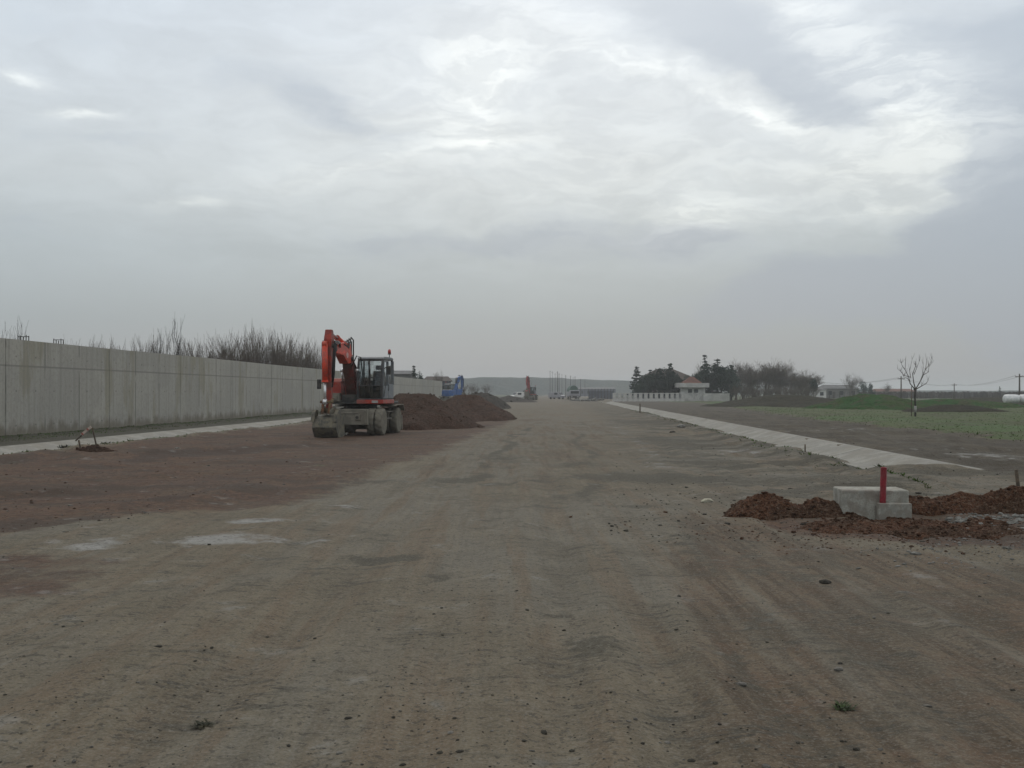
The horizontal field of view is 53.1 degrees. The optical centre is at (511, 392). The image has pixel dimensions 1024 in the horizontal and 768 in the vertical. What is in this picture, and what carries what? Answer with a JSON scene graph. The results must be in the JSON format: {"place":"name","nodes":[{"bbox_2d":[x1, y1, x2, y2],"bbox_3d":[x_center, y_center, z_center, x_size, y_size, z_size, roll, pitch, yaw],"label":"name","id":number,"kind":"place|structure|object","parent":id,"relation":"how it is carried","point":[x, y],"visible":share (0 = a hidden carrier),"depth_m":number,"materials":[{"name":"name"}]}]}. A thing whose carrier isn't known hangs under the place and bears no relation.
{"place":"outdoors","nodes":[
{"label":"outdoors","id":0,"kind":"place"},
{"bbox_2d":[1,430,446,533],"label":"red gravel","id":1,"kind":"structure","parent":0,"point":[159,494],"depth_m":17.50,"materials":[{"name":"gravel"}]},
{"bbox_2d":[0,395,1023,767],"bbox_3d":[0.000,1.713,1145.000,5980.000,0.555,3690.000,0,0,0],"label":"ground","id":2,"kind":"structure","parent":0,"point":[402,527],"depth_m":8.15,"materials":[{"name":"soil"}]},
{"bbox_2d":[1,319,28,339],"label":"bare tree","id":3,"kind":"object","parent":2,"relation":"on","point":[16,331],"visible":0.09,"depth_m":47.25,"materials":[{"name":"brown plant"}]},
{"bbox_2d":[75,426,96,447],"bbox_3d":[-12.234,1.287,29.426,0.578,0.692,0.184,0,0,0],"label":"broken barrier","id":4,"kind":"object","parent":2,"relation":"on","point":[85,431],"visible":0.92,"depth_m":29.38,"materials":[{"name":"brown wood"}]},
{"bbox_2d":[76,444,116,451],"bbox_3d":[-11.894,1.613,29.317,1.299,0.292,1.046,0,0,0],"label":"soil heap","id":5,"kind":"object","parent":2,"relation":"on","point":[95,448],"visible":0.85,"depth_m":29.12,"materials":[{"name":"soil"}]},
{"bbox_2d":[132,335,162,352],"bbox_3d":[-22.670,-0.909,62.117,2.373,5.297,3.125,0,0,-32],"label":"bare shrub","id":6,"kind":"object","parent":2,"relation":"on","point":[145,347],"visible":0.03,"depth_m":61.74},
{"bbox_2d":[137,331,171,353],"bbox_3d":[-21.952,-1.118,62.769,1.891,5.754,2.489,0,0,-1],"label":"bare shrub","id":7,"kind":"object","parent":2,"relation":"on","point":[156,343],"visible":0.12,"depth_m":63.27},
{"bbox_2d":[0,417,310,454],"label":"sidewalk","id":8,"kind":"structure","parent":2,"relation":"on","point":[52,445],"depth_m":38.71,"materials":[{"name":"concrete"}]},
{"bbox_2d":[150,326,173,353],"bbox_3d":[-21.039,-1.223,61.130,1.156,5.836,1.382,0,0,43],"label":"bare tree","id":9,"kind":"object","parent":2,"relation":"on","point":[160,343],"visible":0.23,"depth_m":61.05,"materials":[{"name":"brown plant"}]},
{"bbox_2d":[158,316,184,355],"bbox_3d":[-20.517,-1.542,61.756,1.548,6.623,2.339,0,0,-23],"label":"bare tree","id":10,"kind":"object","parent":2,"relation":"on","point":[178,349],"visible":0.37,"depth_m":61.81,"materials":[{"name":"brown plant"}]},
{"bbox_2d":[176,340,199,356],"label":"bare shrub","id":11,"kind":"object","parent":2,"relation":"on","point":[187,351],"visible":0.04,"depth_m":66.20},
{"bbox_2d":[181,338,212,357],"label":"bare shrub","id":12,"kind":"object","parent":2,"relation":"on","point":[191,351],"visible":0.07,"depth_m":68.09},
{"bbox_2d":[188,718,213,728],"bbox_3d":[-1.553,1.670,5.153,0.157,0.020,0.156,0,0,-31],"label":"weed","id":13,"kind":"object","parent":2,"relation":"on","point":[204,724],"visible":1,"depth_m":5.16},
{"bbox_2d":[183,335,237,360],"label":"bare shrub","id":14,"kind":"object","parent":2,"relation":"on","point":[220,355],"visible":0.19,"depth_m":69.97,"materials":[{"name":"plant"}]},
{"bbox_2d":[0,338,441,435],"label":"concrete wall","id":15,"kind":"structure","parent":2,"relation":"on","point":[45,387],"depth_m":51.10,"materials":[{"name":"concrete"}]},
{"bbox_2d":[206,329,247,358],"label":"bare shrub","id":16,"kind":"object","parent":2,"relation":"on","point":[226,345],"visible":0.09,"depth_m":82.17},
{"bbox_2d":[211,336,253,362],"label":"bare shrub","id":17,"kind":"object","parent":2,"relation":"on","point":[231,350],"visible":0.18,"depth_m":73.14,"materials":[{"name":"plant"}]},
{"bbox_2d":[213,327,259,361],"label":"bare shrub","id":18,"kind":"object","parent":2,"relation":"on","point":[240,347],"visible":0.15,"depth_m":77.63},
{"bbox_2d":[239,328,263,362],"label":"bare shrub","id":19,"kind":"object","parent":2,"relation":"on","point":[255,358],"visible":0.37,"depth_m":74.75,"materials":[{"name":"plant"}]},
{"bbox_2d":[231,323,273,363],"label":"bare shrub","id":20,"kind":"object","parent":2,"relation":"on","point":[266,353],"visible":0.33,"depth_m":79.89,"materials":[{"name":"plant"}]},
{"bbox_2d":[243,330,279,364],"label":"bare shrub","id":21,"kind":"object","parent":2,"relation":"on","point":[273,354],"visible":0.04,"depth_m":83.08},
{"bbox_2d":[256,330,287,365],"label":"bare shrub","id":22,"kind":"object","parent":2,"relation":"on","point":[272,357],"visible":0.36,"depth_m":79.84,"materials":[{"name":"plant"}]},
{"bbox_2d":[257,330,290,364],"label":"bare shrub","id":23,"kind":"object","parent":2,"relation":"on","point":[272,345],"visible":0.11,"depth_m":91.84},
{"bbox_2d":[267,328,295,365],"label":"bare shrub","id":24,"kind":"object","parent":2,"relation":"on","point":[286,355],"visible":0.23,"depth_m":85.88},
{"bbox_2d":[273,334,306,367],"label":"bare shrub","id":25,"kind":"object","parent":2,"relation":"on","point":[289,361],"visible":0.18,"depth_m":84.31,"materials":[{"name":"plant"}]},
{"bbox_2d":[284,332,301,366],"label":"bare shrub","id":26,"kind":"object","parent":2,"relation":"on","point":[293,351],"visible":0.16,"depth_m":89.55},
{"bbox_2d":[286,344,308,366],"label":"bare shrub","id":27,"kind":"object","parent":2,"relation":"on","point":[299,358],"visible":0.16,"depth_m":87.81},
{"bbox_2d":[292,339,321,368],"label":"bare shrub","id":28,"kind":"object","parent":2,"relation":"on","point":[308,357],"visible":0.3,"depth_m":95.06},
{"bbox_2d":[300,345,320,368],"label":"bare shrub","id":29,"kind":"object","parent":2,"relation":"on","point":[307,365],"visible":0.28,"depth_m":92.91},
{"bbox_2d":[302,343,321,368],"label":"bare shrub","id":30,"kind":"object","parent":2,"relation":"on","point":[316,361],"visible":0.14,"depth_m":99.50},
{"bbox_2d":[311,329,404,437],"bbox_3d":[-6.238,-0.325,40.157,3.030,3.983,6.807,0,0,7],"label":"wheeled excavator","id":31,"kind":"object","parent":2,"relation":"on","point":[357,394],"visible":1,"depth_m":39.97,"materials":[{"name":"orange metal"}]},
{"bbox_2d":[394,371,415,377],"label":"barn","id":32,"kind":"structure","parent":2,"relation":"on","point":[406,374],"depth_m":168.40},
{"bbox_2d":[381,393,484,429],"bbox_3d":[-4.720,0.860,50.539,7.036,1.772,11.423,0,0,-3],"label":"heap","id":33,"kind":"object","parent":2,"relation":"on","point":[422,411],"visible":0.69,"depth_m":47.72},
{"bbox_2d":[424,376,452,396],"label":"barn","id":34,"kind":"structure","parent":2,"relation":"on","point":[447,380],"depth_m":197.54,"materials":[{"name":"metal"}]},
{"bbox_2d":[438,375,465,400],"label":"wheeled excavator","id":35,"kind":"object","parent":2,"relation":"on","point":[452,392],"visible":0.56,"depth_m":161.49,"materials":[{"name":"blue metal"}]},
{"bbox_2d":[444,394,516,421],"bbox_3d":[-2.829,0.916,67.009,7.002,1.655,16.340,0,0,-3],"label":"heap","id":36,"kind":"object","parent":2,"relation":"on","point":[476,408],"visible":0.67,"depth_m":62.90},
{"bbox_2d":[471,392,510,408],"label":"earth heap","id":37,"kind":"object","parent":2,"relation":"on","point":[497,401],"visible":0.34,"depth_m":105.93,"materials":[{"name":"soil"}]},
{"bbox_2d":[511,392,523,396],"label":"van","id":38,"kind":"object","parent":2,"relation":"on","point":[518,394],"visible":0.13,"depth_m":261.08,"materials":[{"name":"white paint"}]},
{"bbox_2d":[500,395,536,401],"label":"earth heap","id":39,"kind":"object","parent":2,"relation":"on","point":[508,398],"visible":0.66,"depth_m":184.02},
{"bbox_2d":[523,376,537,399],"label":"wheeled excavator","id":40,"kind":"object","parent":2,"relation":"on","point":[529,393],"visible":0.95,"depth_m":233.50,"materials":[{"name":"red metal"}]},
{"bbox_2d":[548,392,564,398],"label":"van","id":41,"kind":"object","parent":2,"relation":"on","point":[554,395],"visible":0.97,"depth_m":269.22,"materials":[{"name":"grey paint"}]},
{"bbox_2d":[567,386,579,399],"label":"truck","id":42,"kind":"object","parent":2,"relation":"on","point":[572,391],"visible":0.94,"depth_m":252.47,"materials":[{"name":"grey paint"}]},
{"bbox_2d":[578,387,615,395],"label":"warehouse","id":43,"kind":"structure","parent":2,"relation":"on","point":[585,391],"depth_m":520.00,"materials":[{"name":"metal"}]},
{"bbox_2d":[589,389,613,398],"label":"site fence","id":44,"kind":"object","parent":2,"relation":"on","point":[605,394],"visible":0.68,"depth_m":262.00,"materials":[{"name":"black metal"}]},
{"bbox_2d":[629,366,644,396],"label":"conifer","id":45,"kind":"object","parent":2,"relation":"on","point":[633,384],"visible":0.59,"depth_m":207.74,"materials":[{"name":"green plant"}]},
{"bbox_2d":[632,377,649,398],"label":"evergreen tree","id":46,"kind":"object","parent":2,"relation":"on","point":[640,387],"visible":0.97,"depth_m":205.55,"materials":[{"name":"green plant"}]},
{"bbox_2d":[639,373,655,392],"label":"evergreen tree","id":47,"kind":"object","parent":2,"relation":"on","point":[648,378],"visible":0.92,"depth_m":206.26,"materials":[{"name":"green plant"}]},
{"bbox_2d":[646,368,661,392],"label":"evergreen tree","id":48,"kind":"object","parent":2,"relation":"on","point":[653,374],"visible":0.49,"depth_m":207.73,"materials":[{"name":"green plant"}]},
{"bbox_2d":[653,367,674,392],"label":"evergreen tree","id":49,"kind":"object","parent":2,"relation":"on","point":[662,384],"visible":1,"depth_m":205.27,"materials":[{"name":"green plant"}]},
{"bbox_2d":[637,369,690,398],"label":"villa","id":50,"kind":"object","parent":2,"relation":"on","point":[681,374],"visible":0.07,"depth_m":220.45,"materials":[{"name":"brown tile"}]},
{"bbox_2d":[664,363,677,398],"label":"conifer","id":51,"kind":"object","parent":2,"relation":"on","point":[669,368],"visible":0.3,"depth_m":208.91,"materials":[{"name":"green plant"}]},
{"bbox_2d":[613,393,729,400],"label":"boundary wall","id":52,"kind":"structure","parent":2,"relation":"on","point":[706,396],"depth_m":199.97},
{"bbox_2d":[664,372,679,392],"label":"evergreen tree","id":53,"kind":"object","parent":2,"relation":"on","point":[673,377],"visible":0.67,"depth_m":206.53,"materials":[{"name":"green plant"}]},
{"bbox_2d":[674,377,708,400],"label":"gatehouse","id":54,"kind":"object","parent":2,"relation":"on","point":[692,388],"visible":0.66,"depth_m":202.90,"materials":[{"name":"paint"}]},
{"bbox_2d":[692,372,704,382],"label":"evergreen tree","id":55,"kind":"object","parent":2,"relation":"on","point":[697,376],"visible":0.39,"depth_m":206.22,"materials":[{"name":"green plant"}]},
{"bbox_2d":[699,365,712,391],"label":"evergreen tree","id":56,"kind":"object","parent":2,"relation":"on","point":[703,373],"visible":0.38,"depth_m":207.65,"materials":[{"name":"green plant"}]},
{"bbox_2d":[701,498,712,502],"bbox_3d":[3.020,1.682,15.809,0.206,0.109,0.141,0,0,0],"label":"stone","id":57,"kind":"object","parent":2,"relation":"on","point":[705,500],"visible":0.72,"depth_m":15.76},
{"bbox_2d":[697,355,718,392],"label":"conifer","id":58,"kind":"object","parent":2,"relation":"on","point":[704,364],"visible":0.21,"depth_m":213.89,"materials":[{"name":"green plant"}]},
{"bbox_2d":[702,364,722,392],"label":"evergreen tree","id":59,"kind":"object","parent":2,"relation":"on","point":[713,382],"visible":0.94,"depth_m":205.19,"materials":[{"name":"green plant"}]},
{"bbox_2d":[707,358,720,392],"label":"conifer","id":60,"kind":"object","parent":2,"relation":"on","point":[717,360],"visible":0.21,"depth_m":211.80,"materials":[{"name":"green plant"}]},
{"bbox_2d":[710,365,733,392],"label":"evergreen tree","id":61,"kind":"object","parent":2,"relation":"on","point":[721,371],"visible":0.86,"depth_m":206.03,"materials":[{"name":"green plant"}]},
{"bbox_2d":[722,365,739,400],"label":"evergreen tree","id":62,"kind":"object","parent":2,"relation":"on","point":[733,376],"visible":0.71,"depth_m":207.37,"materials":[{"name":"green plant"}]},
{"bbox_2d":[725,365,740,399],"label":"conifer","id":63,"kind":"object","parent":2,"relation":"on","point":[733,370],"visible":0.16,"depth_m":213.77,"materials":[{"name":"green plant"}]},
{"bbox_2d":[727,375,741,398],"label":"evergreen tree","id":64,"kind":"object","parent":2,"relation":"on","point":[730,386],"visible":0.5,"depth_m":205.78,"materials":[{"name":"green plant"}]},
{"bbox_2d":[729,384,746,399],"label":"bare shrub","id":65,"kind":"object","parent":2,"relation":"on","point":[735,391],"visible":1,"depth_m":196.19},
{"bbox_2d":[736,383,747,398],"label":"bare shrub","id":66,"kind":"object","parent":2,"relation":"on","point":[744,394],"visible":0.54,"depth_m":200.60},
{"bbox_2d":[733,363,759,397],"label":"bare tree","id":67,"kind":"object","parent":2,"relation":"on","point":[743,382],"visible":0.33,"depth_m":226.48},
{"bbox_2d":[729,359,770,396],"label":"bare tree","id":68,"kind":"object","parent":2,"relation":"on","point":[735,367],"visible":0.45,"depth_m":227.28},
{"bbox_2d":[744,385,755,397],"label":"bare shrub","id":69,"kind":"object","parent":2,"relation":"on","point":[749,392],"visible":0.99,"depth_m":196.86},
{"bbox_2d":[736,367,765,397],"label":"bare tree","id":70,"kind":"object","parent":2,"relation":"on","point":[751,379],"visible":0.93,"depth_m":220.31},
{"bbox_2d":[739,365,769,396],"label":"bare tree","id":71,"kind":"object","parent":2,"relation":"on","point":[757,382],"visible":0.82,"depth_m":221.15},
{"bbox_2d":[753,386,770,396],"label":"bare shrub","id":72,"kind":"object","parent":2,"relation":"on","point":[759,392],"visible":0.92,"depth_m":197.49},
{"bbox_2d":[702,394,834,407],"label":"embankment","id":73,"kind":"structure","parent":2,"relation":"on","point":[780,400],"depth_m":119.97,"materials":[{"name":"plant"}]},
{"bbox_2d":[751,360,787,395],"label":"bare tree","id":74,"kind":"object","parent":2,"relation":"on","point":[770,373],"visible":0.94,"depth_m":222.24,"materials":[{"name":"plant"}]},
{"bbox_2d":[755,359,784,389],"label":"bare tree","id":75,"kind":"object","parent":2,"relation":"on","point":[771,369],"visible":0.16,"depth_m":229.27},
{"bbox_2d":[765,385,779,394],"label":"bare shrub","id":76,"kind":"object","parent":2,"relation":"on","point":[771,391],"visible":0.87,"depth_m":198.97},
{"bbox_2d":[761,363,786,388],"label":"bare tree","id":77,"kind":"object","parent":2,"relation":"on","point":[776,376],"visible":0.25,"depth_m":226.94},
{"bbox_2d":[762,363,793,387],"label":"bare tree","id":78,"kind":"object","parent":2,"relation":"on","point":[781,373],"visible":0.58,"depth_m":224.97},
{"bbox_2d":[772,371,799,391],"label":"bare tree","id":79,"kind":"object","parent":2,"relation":"on","point":[784,383],"visible":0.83,"depth_m":224.72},
{"bbox_2d":[601,401,984,469],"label":"sidewalk","id":80,"kind":"structure","parent":2,"relation":"on","point":[858,456],"depth_m":32.94,"materials":[{"name":"concrete"}]},
{"bbox_2d":[569,511,1020,563],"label":"red gravel","id":81,"kind":"structure","parent":2,"relation":"on","point":[843,532],"depth_m":11.70,"materials":[{"name":"gravel"}]},
{"bbox_2d":[722,491,869,520],"bbox_3d":[3.791,1.552,13.896,2.453,0.416,1.736,0,0,0],"label":"soil heap","id":82,"kind":"object","parent":2,"relation":"on","point":[766,505],"visible":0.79,"depth_m":13.72,"materials":[{"name":"soil"}]},
{"bbox_2d":[785,371,814,390],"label":"bare tree","id":83,"kind":"object","parent":2,"relation":"on","point":[800,380],"visible":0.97,"depth_m":217.68,"materials":[{"name":"plant"}]},
{"bbox_2d":[788,369,824,392],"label":"bare tree","id":84,"kind":"object","parent":2,"relation":"on","point":[807,379],"visible":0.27,"depth_m":226.58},
{"bbox_2d":[795,370,823,395],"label":"bare tree","id":85,"kind":"object","parent":2,"relation":"on","point":[817,379],"visible":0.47,"depth_m":222.44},
{"bbox_2d":[803,386,820,396],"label":"bare shrub","id":86,"kind":"object","parent":2,"relation":"on","point":[815,393],"visible":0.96,"depth_m":197.77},
{"bbox_2d":[808,379,817,393],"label":"cypress","id":87,"kind":"object","parent":2,"relation":"on","point":[815,384],"visible":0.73,"depth_m":219.67,"materials":[{"name":"green plant"}]},
{"bbox_2d":[608,435,1023,541],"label":"gravel","id":88,"kind":"structure","parent":2,"relation":"on","point":[728,523],"depth_m":15.01,"materials":[{"name":"gravel"}]},
{"bbox_2d":[812,388,826,397],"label":"house","id":89,"kind":"structure","parent":2,"relation":"on","point":[822,393],"depth_m":292.00,"materials":[{"name":"white paint"}]},
{"bbox_2d":[819,579,830,583],"bbox_3d":[2.737,1.647,8.931,0.103,0.047,0.120,0,0,33],"label":"clod","id":90,"kind":"object","parent":2,"relation":"on","point":[824,581],"visible":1,"depth_m":8.89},
{"bbox_2d":[819,385,859,397],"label":"house","id":91,"kind":"structure","parent":2,"relation":"on","point":[831,389],"depth_m":300.00,"materials":[{"name":"paint"}]},
{"bbox_2d":[829,700,857,710],"bbox_3d":[1.741,1.638,5.372,0.156,0.037,0.157,0,0,39],"label":"weed","id":92,"kind":"object","parent":2,"relation":"on","point":[842,706],"visible":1,"depth_m":5.37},
{"bbox_2d":[840,373,862,395],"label":"bare tree","id":93,"kind":"object","parent":2,"relation":"on","point":[854,383],"visible":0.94,"depth_m":290.35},
{"bbox_2d":[857,381,868,393],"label":"evergreen tree","id":94,"kind":"object","parent":2,"relation":"on","point":[863,389],"visible":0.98,"depth_m":284.84,"materials":[{"name":"green plant"}]},
{"bbox_2d":[833,486,911,519],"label":"concrete block","id":95,"kind":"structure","parent":2,"relation":"on","point":[863,501],"depth_m":13.55,"materials":[{"name":"concrete"}]},
{"bbox_2d":[879,467,886,502],"bbox_3d":[4.885,1.212,13.476,0.084,0.470,0.084,1,2,0],"label":"duct pipe","id":96,"kind":"object","parent":95,"relation":"on","point":[883,481],"visible":1,"depth_m":13.44,"materials":[{"name":"red plastic"}]},
{"bbox_2d":[867,389,917,395],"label":"barn","id":97,"kind":"structure","parent":2,"relation":"on","point":[892,390],"depth_m":361.63,"materials":[{"name":"ceramic"}]},
{"bbox_2d":[800,516,1023,539],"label":"soil heap","id":98,"kind":"object","parent":2,"relation":"on","point":[912,528],"visible":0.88,"depth_m":12.46,"materials":[{"name":"soil"}]},
{"bbox_2d":[897,354,931,415],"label":"pollarded tree","id":99,"kind":"object","parent":2,"relation":"on","point":[915,406],"visible":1,"depth_m":69.98,"materials":[{"name":"brown plant"}]},
{"bbox_2d":[856,517,1023,592],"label":"pebbles","id":100,"kind":"object","parent":2,"relation":"on","point":[1003,547],"visible":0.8,"depth_m":10.56,"materials":[{"name":"gravel"}]},
{"bbox_2d":[902,404,1009,411],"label":"embankment","id":101,"kind":"structure","parent":2,"relation":"on","point":[953,408],"depth_m":86.03,"materials":[{"name":"plant"}]},
{"bbox_2d":[909,485,1023,515],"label":"soil heap","id":102,"kind":"object","parent":2,"relation":"on","point":[1008,500],"visible":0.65,"depth_m":14.13,"materials":[{"name":"soil"}]},
{"bbox_2d":[916,399,1023,407],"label":"embankment","id":103,"kind":"structure","parent":2,"relation":"on","point":[989,404],"depth_m":109.11,"materials":[{"name":"plant"}]},
{"bbox_2d":[945,512,1023,529],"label":"rubble","id":104,"kind":"object","parent":2,"relation":"on","point":[959,519],"visible":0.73,"depth_m":13.38,"materials":[{"name":"stone"}]},
{"bbox_2d":[1002,394,1019,402],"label":"wrapped bale","id":105,"kind":"object","parent":2,"relation":"on","point":[1010,398],"visible":0.94,"depth_m":131.43},
{"bbox_2d":[1014,469,1019,485],"bbox_3d":[7.416,1.440,15.000,0.110,0.642,0.054,0,0,0],"label":"wooden stake","id":106,"kind":"object","parent":2,"relation":"on","point":[1017,477],"visible":0.47,"depth_m":14.98,"materials":[{"name":"brown wood"}]},
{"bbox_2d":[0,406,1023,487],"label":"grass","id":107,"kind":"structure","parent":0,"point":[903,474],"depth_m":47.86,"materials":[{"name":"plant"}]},
{"bbox_2d":[0,0,1023,390],"label":"sky","id":108,"kind":"structure","parent":0,"point":[577,189],"materials":[{"name":"grey"}]},
{"bbox_2d":[417,377,1023,394],"bbox_3d":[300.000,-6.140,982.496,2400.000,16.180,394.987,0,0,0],"label":"hills","id":109,"kind":"structure","parent":0,"point":[511,386],"depth_m":880.39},
{"bbox_2d":[804,394,934,409],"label":"embankment","id":110,"kind":"structure","parent":0,"point":[874,401],"depth_m":99.97,"materials":[{"name":"plant"}]},
{"bbox_2d":[828,391,1023,398],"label":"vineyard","id":111,"kind":"object","parent":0,"point":[936,394],"visible":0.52,"depth_m":300.83,"materials":[{"name":"plant"}]},
{"bbox_2d":[913,397,1023,404],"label":"embankment","id":112,"kind":"structure","parent":0,"point":[996,399],"depth_m":145.65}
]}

